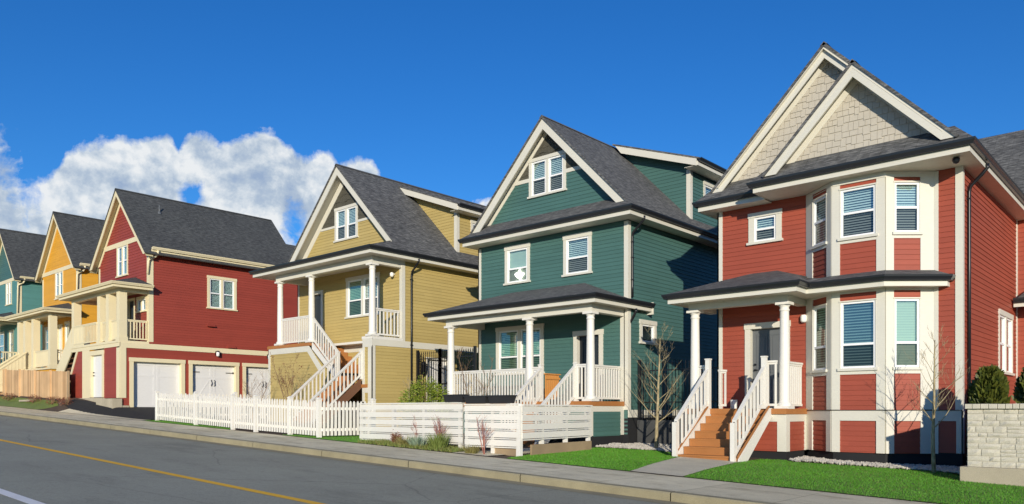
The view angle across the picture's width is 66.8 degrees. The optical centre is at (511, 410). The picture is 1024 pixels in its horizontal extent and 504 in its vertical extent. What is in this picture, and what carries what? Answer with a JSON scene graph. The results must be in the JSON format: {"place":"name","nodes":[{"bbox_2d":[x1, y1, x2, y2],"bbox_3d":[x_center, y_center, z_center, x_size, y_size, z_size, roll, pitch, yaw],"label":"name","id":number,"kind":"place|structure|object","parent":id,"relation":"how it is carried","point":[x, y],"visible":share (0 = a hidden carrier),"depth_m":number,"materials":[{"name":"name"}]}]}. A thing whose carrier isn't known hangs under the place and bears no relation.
{"place":"outdoors","nodes":[
{"label":"outdoors","id":0,"kind":"place"},
{"bbox_2d":[0,416,662,503],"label":"road","id":1,"kind":"structure","parent":0,"point":[44,476],"depth_m":13.22,"materials":[{"name":"grey asphalt"}]},
{"bbox_2d":[0,488,44,503],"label":"white lane line","id":2,"kind":"object","parent":1,"relation":"on","point":[17,497],"visible":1,"depth_m":10.31,"materials":[{"name":"paint"}]},
{"bbox_2d":[0,439,324,503],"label":"yellow centre line","id":3,"kind":"object","parent":1,"relation":"on","point":[248,489],"visible":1,"depth_m":13.11,"materials":[{"name":"paint"}]},
{"bbox_2d":[0,415,687,503],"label":"gutter strip","id":4,"kind":"object","parent":1,"relation":"on","point":[538,485],"depth_m":15.27,"materials":[{"name":"concrete"}]},
{"bbox_2d":[0,411,777,503],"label":"kerb","id":5,"kind":"structure","parent":1,"relation":"on","point":[664,495],"depth_m":14.76,"materials":[{"name":"concrete"}]},
{"bbox_2d":[0,406,933,503],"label":"sidewalk","id":6,"kind":"structure","parent":0,"point":[771,494],"depth_m":14.85,"materials":[{"name":"concrete"}]},
{"bbox_2d":[1,395,956,503],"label":"yard ground","id":7,"kind":"structure","parent":0,"point":[59,407],"depth_m":23.14,"materials":[{"name":"green plant"}]},
{"bbox_2d":[0,228,45,367],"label":"house","id":8,"kind":"structure","parent":7,"relation":"on","point":[20,287],"depth_m":50.23,"materials":[{"name":"teal siding"},{"name":"dark gray shingle"},{"name":"cream painted wood trim"}]},
{"bbox_2d":[0,331,4,358],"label":"window","id":9,"kind":"structure","parent":8,"relation":"in","point":[2,334],"depth_m":51.43,"materials":[{"name":"plastic"}]},
{"bbox_2d":[5,281,11,305],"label":"window","id":10,"kind":"structure","parent":8,"relation":"in","point":[9,284],"depth_m":50.38,"materials":[{"name":"plastic"}]},
{"bbox_2d":[9,329,13,357],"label":"window","id":11,"kind":"structure","parent":8,"relation":"in","point":[11,332],"depth_m":50.16,"materials":[{"name":"plastic"}]},
{"bbox_2d":[0,396,57,408],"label":"lawn","id":12,"kind":"structure","parent":7,"relation":"on","point":[26,404],"depth_m":38.90,"materials":[{"name":"green plant"}]},
{"bbox_2d":[2,393,14,400],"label":"brown shrub","id":13,"kind":"object","parent":12,"relation":"on","point":[11,395],"visible":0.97,"depth_m":41.31,"materials":[{"name":"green plant"}]},
{"bbox_2d":[26,394,40,402],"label":"brown shrub","id":14,"kind":"object","parent":12,"relation":"on","point":[34,399],"visible":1,"depth_m":38.65,"materials":[{"name":"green plant"}]},
{"bbox_2d":[45,396,61,404],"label":"brown shrub","id":15,"kind":"object","parent":12,"relation":"on","point":[53,399],"visible":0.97,"depth_m":36.90,"materials":[{"name":"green plant"}]},
{"bbox_2d":[0,369,70,398],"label":"fence","id":16,"kind":"object","parent":7,"relation":"on","point":[41,384],"visible":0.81,"depth_m":39.41,"materials":[{"name":"brown wood"}]},
{"bbox_2d":[0,211,104,391],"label":"house","id":17,"kind":"structure","parent":7,"relation":"on","point":[68,250],"depth_m":43.79,"materials":[{"name":"yellow siding"},{"name":"dark gray shingle"},{"name":"cream painted wood trim"}]},
{"bbox_2d":[44,327,47,349],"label":"window","id":18,"kind":"structure","parent":17,"relation":"in","point":[46,328],"depth_m":45.84,"materials":[{"name":"glass"}]},
{"bbox_2d":[54,270,62,299],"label":"window","id":19,"kind":"structure","parent":17,"relation":"in","point":[58,275],"depth_m":44.34,"materials":[{"name":"plastic"}]},
{"bbox_2d":[58,327,60,360],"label":"door","id":20,"kind":"structure","parent":17,"relation":"in","point":[59,327],"depth_m":44.57,"materials":[{"name":"white metal"}]},
{"bbox_2d":[64,321,70,343],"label":"window","id":21,"kind":"structure","parent":17,"relation":"in","point":[67,323],"depth_m":43.62,"materials":[{"name":"plastic"}]},
{"bbox_2d":[60,397,71,405],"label":"brown shrub","id":22,"kind":"object","parent":7,"relation":"on","point":[67,401],"visible":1,"depth_m":35.72,"materials":[{"name":"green plant"}]},
{"bbox_2d":[64,399,266,419],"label":"driveway","id":23,"kind":"structure","parent":7,"relation":"on","point":[126,412],"depth_m":33.15,"materials":[{"name":"black asphalt"}]},
{"bbox_2d":[59,409,145,419],"bbox_3d":[-16.986,0.129,32.153,8.800,0.480,0.460,0,0,42],"label":"driveway apron","id":24,"kind":"object","parent":23,"relation":"on","point":[73,411],"visible":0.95,"depth_m":32.83,"materials":[{"name":"concrete"}]},
{"bbox_2d":[55,188,296,408],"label":"house","id":25,"kind":"structure","parent":7,"relation":"on","point":[181,298],"depth_m":36.34,"materials":[{"name":"dark gray shingle"},{"name":"dark red siding"},{"name":"concrete"}]},
{"bbox_2d":[93,355,101,396],"bbox_3d":[-18.799,-1.565,35.330,1.300,1.910,0.105,0,0,42],"label":"door","id":26,"kind":"structure","parent":25,"relation":"in","point":[97,372],"depth_m":35.39,"materials":[{"name":"white wood"}]},
{"bbox_2d":[115,244,127,277],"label":"window","id":27,"kind":"structure","parent":25,"relation":"in","point":[121,251],"depth_m":36.37,"materials":[{"name":"plastic"}]},
{"bbox_2d":[130,301,133,340],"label":"door","id":28,"kind":"structure","parent":25,"relation":"in","point":[131,303],"depth_m":35.88,"materials":[{"name":"black metal"}]},
{"bbox_2d":[135,295,146,312],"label":"window","id":29,"kind":"structure","parent":25,"relation":"in","point":[141,302],"depth_m":34.94,"materials":[{"name":"plastic"}]},
{"bbox_2d":[134,362,178,406],"bbox_3d":[-16.004,-1.125,34.884,0.060,2.050,2.120,0,0,42],"label":"garage door","id":30,"kind":"structure","parent":25,"relation":"in","point":[149,377],"depth_m":34.75,"materials":[{"name":"white metal"}]},
{"bbox_2d":[193,364,233,406],"bbox_3d":[-14.203,-1.125,36.842,0.133,2.050,2.140,0,0,42],"label":"garage door","id":31,"kind":"structure","parent":25,"relation":"in","point":[207,379],"depth_m":36.88,"materials":[{"name":"white metal"}]},
{"bbox_2d":[206,275,237,310],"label":"window","id":32,"kind":"structure","parent":25,"relation":"in","point":[221,291],"depth_m":36.99,"materials":[{"name":"plastic"}]},
{"bbox_2d":[246,367,267,406],"bbox_3d":[-12.415,-1.125,38.839,0.133,2.050,2.140,0,0,42],"label":"garage door","id":33,"kind":"structure","parent":25,"relation":"in","point":[253,372],"depth_m":38.55,"materials":[{"name":"white metal"}]},
{"bbox_2d":[145,420,230,428],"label":"lawn","id":34,"kind":"structure","parent":7,"relation":"on","point":[187,423],"depth_m":27.76,"materials":[{"name":"green plant"}]},
{"bbox_2d":[161,391,267,418],"bbox_3d":[-11.666,-0.146,30.988,0.137,1.223,4.720,0,0,43],"label":"fence","id":35,"kind":"object","parent":7,"relation":"on","point":[235,393],"visible":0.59,"depth_m":30.73,"materials":[{"name":"white wood"}]},
{"bbox_2d":[243,370,274,407],"bbox_3d":[-9.725,-0.586,29.971,1.362,2.082,1.043,0,0,-2],"label":"bare shrub","id":36,"kind":"object","parent":7,"relation":"on","point":[257,387],"visible":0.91,"depth_m":29.89,"materials":[{"name":"brown plant"}]},
{"bbox_2d":[155,390,375,437],"bbox_3d":[-8.830,0.046,26.121,10.934,1.609,2.084,0,0,42],"label":"fence","id":37,"kind":"object","parent":7,"relation":"on","point":[237,412],"visible":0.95,"depth_m":23.69,"materials":[{"name":"white wood"}]},
{"bbox_2d":[269,351,302,400],"bbox_3d":[-8.121,-0.768,28.167,1.263,2.745,1.044,0,0,-9],"label":"bare shrub","id":38,"kind":"object","parent":7,"relation":"on","point":[291,381],"visible":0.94,"depth_m":28.08,"materials":[{"name":"brown plant"}]},
{"bbox_2d":[288,434,377,442],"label":"lawn","id":39,"kind":"structure","parent":7,"relation":"on","point":[349,437],"depth_m":21.98,"materials":[{"name":"green plant"}]},
{"bbox_2d":[249,164,485,427],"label":"house","id":40,"kind":"structure","parent":7,"relation":"on","point":[374,268],"depth_m":29.50,"materials":[{"name":"wood"}]},
{"bbox_2d":[315,295,320,342],"bbox_3d":[-7.881,-3.660,31.597,0.690,2.100,0.105,0,0,42],"label":"door","id":41,"kind":"structure","parent":40,"relation":"in","point":[317,297],"depth_m":31.66,"materials":[{"name":"black metal"}]},
{"bbox_2d":[333,202,358,242],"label":"window","id":42,"kind":"structure","parent":40,"relation":"in","point":[346,217],"depth_m":30.15,"materials":[{"name":"plastic"}]},
{"bbox_2d":[344,272,379,318],"bbox_3d":[-5.658,-4.350,29.500,2.140,1.580,0.165,0,0,42],"label":"window","id":43,"kind":"structure","parent":40,"relation":"in","point":[357,287],"depth_m":29.68,"materials":[{"name":"plastic"}]},
{"bbox_2d":[428,359,443,419],"bbox_3d":[-2.891,-0.760,29.328,0.054,2.300,1.010,0,0,42],"label":"door","id":44,"kind":"structure","parent":40,"relation":"in","point":[436,362],"depth_m":29.31,"materials":[{"name":"white metal"}]},
{"bbox_2d":[470,220,476,229],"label":"window","id":45,"kind":"structure","parent":40,"relation":"in","point":[473,222],"depth_m":30.63,"materials":[{"name":"plastic"}]},
{"bbox_2d":[402,375,415,434],"bbox_3d":[-2.977,-0.111,22.562,0.452,1.926,0.505,0,0,-20],"label":"sapling","id":46,"kind":"object","parent":7,"relation":"on","point":[409,390],"visible":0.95,"depth_m":22.50,"materials":[{"name":"brown plant"}]},
{"bbox_2d":[398,376,452,435],"bbox_3d":[-2.516,-0.086,22.641,2.169,2.032,1.605,0,0,42],"label":"bamboo bush","id":47,"kind":"object","parent":7,"relation":"on","point":[433,394],"visible":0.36,"depth_m":22.46,"materials":[{"name":"green plant"}]},
{"bbox_2d":[416,346,476,411],"bbox_3d":[-2.357,-0.700,27.400,3.020,3.000,0.090,0,0,42],"label":"iron fence","id":48,"kind":"object","parent":7,"relation":"on","point":[473,355],"visible":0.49,"depth_m":27.54,"materials":[{"name":"black metal"}]},
{"bbox_2d":[456,347,495,438],"bbox_3d":[-0.966,-0.435,21.290,1.144,2.678,0.782,0,0,5],"label":"bare shrub","id":49,"kind":"object","parent":7,"relation":"on","point":[477,380],"visible":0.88,"depth_m":21.31,"materials":[{"name":"brown plant"}]},
{"bbox_2d":[359,402,592,455],"bbox_3d":[-1.009,0.469,20.617,6.203,1.337,3.338,0,0,42],"label":"fence","id":50,"kind":"object","parent":7,"relation":"on","point":[511,446],"visible":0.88,"depth_m":18.75,"materials":[{"name":"white wood"}]},
{"bbox_2d":[442,394,469,401],"bbox_3d":[-1.360,-0.297,18.798,0.730,0.185,0.250,0,0,44],"label":"planter","id":51,"kind":"object","parent":50,"relation":"on","point":[453,397],"visible":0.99,"depth_m":18.67,"materials":[{"name":"black plastic"}]},
{"bbox_2d":[463,395,488,403],"bbox_3d":[-0.806,-0.259,18.262,0.732,0.185,0.257,0,0,42],"label":"planter","id":52,"kind":"object","parent":50,"relation":"on","point":[478,399],"visible":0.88,"depth_m":18.16,"materials":[{"name":"black plastic"}]},
{"bbox_2d":[486,395,516,402],"bbox_3d":[-0.232,-0.259,17.749,0.732,0.185,0.257,0,0,42],"label":"planter","id":53,"kind":"object","parent":50,"relation":"on","point":[501,398],"visible":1,"depth_m":17.62,"materials":[{"name":"black plastic"}]},
{"bbox_2d":[476,415,491,453],"bbox_3d":[-0.622,0.583,17.661,0.508,0.980,0.373,0,0,42],"label":"twig shrub","id":54,"kind":"object","parent":7,"relation":"on","point":[483,434],"visible":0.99,"depth_m":17.69,"materials":[{"name":"plant"}]},
{"bbox_2d":[453,448,529,455],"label":"gate path","id":55,"kind":"structure","parent":7,"relation":"on","point":[489,453],"depth_m":17.94,"materials":[{"name":"concrete"}]},
{"bbox_2d":[460,443,479,453],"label":"grass tuft","id":56,"kind":"object","parent":55,"relation":"on","point":[472,450],"visible":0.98,"depth_m":17.75,"materials":[{"name":"green plant"}]},
{"bbox_2d":[423,115,726,446],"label":"house","id":57,"kind":"structure","parent":7,"relation":"on","point":[591,250],"depth_m":24.03,"materials":[{"name":"wood"}]},
{"bbox_2d":[503,242,530,285],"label":"window","id":58,"kind":"structure","parent":57,"relation":"in","point":[517,257],"depth_m":25.38,"materials":[{"name":"plastic"}]},
{"bbox_2d":[495,323,544,375],"bbox_3d":[0.255,-1.965,25.281,2.140,1.590,0.165,0,0,42],"label":"window","id":59,"kind":"structure","parent":57,"relation":"in","point":[514,356],"depth_m":25.38,"materials":[{"name":"plastic"}]},
{"bbox_2d":[527,150,566,198],"bbox_3d":[1.127,-7.430,24.500,1.580,1.260,0.165,0,0,42],"label":"window","id":60,"kind":"structure","parent":57,"relation":"in","point":[547,173],"depth_m":24.46,"materials":[{"name":"plastic"}]},
{"bbox_2d":[561,231,592,276],"bbox_3d":[2.010,-4.765,23.710,1.150,1.270,0.165,0,0,42],"label":"window","id":61,"kind":"structure","parent":57,"relation":"in","point":[577,248],"depth_m":23.74,"materials":[{"name":"plastic"}]},
{"bbox_2d":[580,335,598,400],"bbox_3d":[2.365,-1.270,23.500,0.800,2.000,0.105,0,0,42],"label":"door","id":62,"kind":"structure","parent":57,"relation":"in","point":[583,339],"depth_m":23.64,"materials":[{"name":"black metal"}]},
{"bbox_2d":[639,319,657,345],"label":"window","id":63,"kind":"structure","parent":57,"relation":"in","point":[645,338],"depth_m":23.36,"materials":[{"name":"plastic"}]},
{"bbox_2d":[703,180,714,195],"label":"window","id":64,"kind":"structure","parent":57,"relation":"in","point":[707,186],"depth_m":26.14,"materials":[{"name":"plastic"}]},
{"bbox_2d":[509,447,678,470],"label":"lawn","id":65,"kind":"structure","parent":7,"relation":"on","point":[544,458],"depth_m":16.80,"materials":[{"name":"plant"}]},
{"bbox_2d":[637,420,687,444],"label":"retaining wall","id":66,"kind":"structure","parent":7,"relation":"on","point":[645,431],"depth_m":22.30,"materials":[{"name":"concrete"}]},
{"bbox_2d":[638,359,716,419],"bbox_3d":[4.756,-0.505,21.913,2.780,1.970,0.080,0,0,42],"label":"iron fence","id":67,"kind":"object","parent":66,"relation":"on","point":[640,404],"visible":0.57,"depth_m":22.31,"materials":[{"name":"black metal"}]},
{"bbox_2d":[631,457,736,475],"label":"front path","id":68,"kind":"structure","parent":7,"relation":"on","point":[680,466],"depth_m":15.69,"materials":[{"name":"concrete"}]},
{"bbox_2d":[661,41,1023,465],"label":"house","id":69,"kind":"structure","parent":7,"relation":"on","point":[870,227],"depth_m":17.86,"materials":[{"name":"wood"}]},
{"bbox_2d":[746,208,782,245],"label":"window","id":70,"kind":"structure","parent":69,"relation":"in","point":[764,226],"depth_m":19.75,"materials":[{"name":"plastic"}]},
{"bbox_2d":[753,328,779,408],"bbox_3d":[6.538,-1.070,19.765,0.880,2.040,0.105,0,0,42],"label":"door","id":71,"kind":"structure","parent":69,"relation":"in","point":[766,342],"depth_m":19.76,"materials":[{"name":"grey wood"}]},
{"bbox_2d":[810,193,826,249],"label":"window","id":72,"kind":"structure","parent":69,"relation":"in","point":[819,203],"depth_m":18.54,"materials":[{"name":"plastic"}]},
{"bbox_2d":[810,303,826,372],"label":"window","id":73,"kind":"structure","parent":69,"relation":"in","point":[819,311],"depth_m":18.58,"materials":[{"name":"plastic"}]},
{"bbox_2d":[837,182,877,240],"bbox_3d":[7.832,-4.475,17.560,0.870,1.190,0.165,0,0,42],"label":"window","id":74,"kind":"structure","parent":69,"relation":"in","point":[857,203],"depth_m":17.59,"materials":[{"name":"plastic"}]},
{"bbox_2d":[837,298,877,370],"bbox_3d":[7.832,-1.700,17.560,0.870,1.600,0.165,0,0,42],"label":"window","id":75,"kind":"structure","parent":69,"relation":"in","point":[857,317],"depth_m":17.60,"materials":[{"name":"plastic"}]},
{"bbox_2d":[892,181,922,234],"bbox_3d":[8.728,-4.475,17.144,0.564,1.190,0.523,0,0,42],"label":"window","id":76,"kind":"structure","parent":69,"relation":"in","point":[907,194],"depth_m":17.18,"materials":[{"name":"plastic"}]},
{"bbox_2d":[892,297,922,369],"bbox_3d":[8.728,-1.700,17.144,0.564,1.600,0.523,0,0,42],"label":"window","id":77,"kind":"structure","parent":69,"relation":"in","point":[907,310],"depth_m":17.18,"materials":[{"name":"plastic"}]},
{"bbox_2d":[998,309,1014,375],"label":"window","id":78,"kind":"structure","parent":69,"relation":"in","point":[1005,321],"depth_m":20.33,"materials":[{"name":"plastic"}]},
{"bbox_2d":[684,459,1023,503],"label":"lawn","id":79,"kind":"structure","parent":7,"relation":"on","point":[859,487],"depth_m":13.37,"materials":[{"name":"green plant"}]},
{"bbox_2d":[908,323,973,472],"bbox_3d":[8.603,-0.212,15.595,1.427,3.087,0.893,0,0,3],"label":"bare tree","id":80,"kind":"object","parent":79,"relation":"on","point":[933,462],"visible":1,"depth_m":15.60,"materials":[{"name":"brown plant"}]},
{"bbox_2d":[960,403,1023,486],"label":"stone wall","id":81,"kind":"structure","parent":7,"relation":"on","point":[995,443],"depth_m":13.82,"materials":[{"name":"stone"}]},
{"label":"planting bed","id":82,"kind":"structure","parent":7,"relation":"on","visible":0},
{"bbox_2d":[967,364,1011,403],"bbox_3d":[9.366,-0.386,15.230,0.760,1.073,0.762,0,0,42],"label":"arborvitae","id":83,"kind":"object","parent":82,"relation":"on","point":[988,385],"visible":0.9,"depth_m":15.06,"materials":[{"name":"green plant"}]},
{"bbox_2d":[1011,367,1023,403],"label":"arborvitae","id":84,"kind":"object","parent":82,"relation":"on","point":[1018,396],"visible":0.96,"depth_m":15.06,"materials":[{"name":"green plant"}]},
{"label":"verge soil","id":85,"kind":"structure","parent":7,"relation":"on","visible":0},
{"bbox_2d":[390,429,402,442],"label":"brown shrub","id":86,"kind":"object","parent":85,"relation":"on","point":[393,437],"visible":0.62,"depth_m":19.92,"materials":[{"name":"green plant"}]},
{"bbox_2d":[394,435,414,444],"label":"grass tuft","id":87,"kind":"object","parent":85,"relation":"on","point":[401,441],"visible":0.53,"depth_m":19.36,"materials":[{"name":"green plant"}]},
{"bbox_2d":[358,439,463,451],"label":"rough grass","id":88,"kind":"structure","parent":85,"relation":"on","point":[454,449],"depth_m":19.11,"materials":[{"name":"green plant"}]},
{"bbox_2d":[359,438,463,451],"bbox_3d":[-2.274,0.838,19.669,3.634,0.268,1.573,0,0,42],"label":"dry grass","id":89,"kind":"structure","parent":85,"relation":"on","point":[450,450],"depth_m":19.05,"materials":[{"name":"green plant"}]},
{"bbox_2d":[411,418,421,435],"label":"red twig shrub","id":90,"kind":"object","parent":85,"relation":"on","point":[415,433],"visible":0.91,"depth_m":19.88,"materials":[{"name":"plant"}]},
{"bbox_2d":[407,435,430,446],"bbox_3d":[-2.347,0.749,19.259,0.741,0.352,0.768,0,0,-7],"label":"grass tuft","id":91,"kind":"object","parent":85,"relation":"on","point":[414,441],"visible":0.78,"depth_m":19.15,"materials":[{"name":"green plant"}]},
{"bbox_2d":[422,433,452,449],"bbox_3d":[-1.752,0.724,18.620,0.826,0.462,0.815,0,0,-6],"label":"grass tuft","id":92,"kind":"object","parent":85,"relation":"on","point":[436,441],"visible":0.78,"depth_m":18.52,"materials":[{"name":"green plant"}]},
{"bbox_2d":[433,415,448,435],"bbox_3d":[-1.746,0.544,18.957,0.431,0.911,0.336,0,0,42],"label":"red twig shrub","id":93,"kind":"object","parent":85,"relation":"on","point":[438,428],"visible":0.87,"depth_m":18.97,"materials":[{"name":"red plant"}]},
{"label":"gravel bed","id":94,"kind":"structure","parent":7,"relation":"on","visible":0},
{"bbox_2d":[596,442,671,451],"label":"gravel","id":95,"kind":"structure","parent":94,"relation":"on","point":[661,447],"depth_m":21.00,"materials":[{"name":"white gravel"}]},
{"bbox_2d":[629,321,687,450],"bbox_3d":[3.930,-0.654,20.565,2.112,3.573,1.575,0,0,42],"label":"bare tree","id":96,"kind":"object","parent":94,"relation":"on","point":[657,420],"visible":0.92,"depth_m":20.54,"materials":[{"name":"brown plant"}]},
{"bbox_2d":[0,0,1023,245],"label":"sky","id":97,"kind":"structure","parent":0,"point":[247,107],"materials":[{"name":"blue"}]},
{"bbox_2d":[730,397,737,408],"bbox_3d":[5.665,-0.192,19.824,0.190,0.283,0.190,0,0,42],"label":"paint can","id":98,"kind":"object","parent":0,"point":[733,404],"visible":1,"depth_m":19.75,"materials":[{"name":"white metal"}]},
{"bbox_2d":[789,456,959,474],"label":"gravel","id":99,"kind":"structure","parent":0,"point":[941,468],"depth_m":16.78,"materials":[{"name":"white gravel"}]}
]}

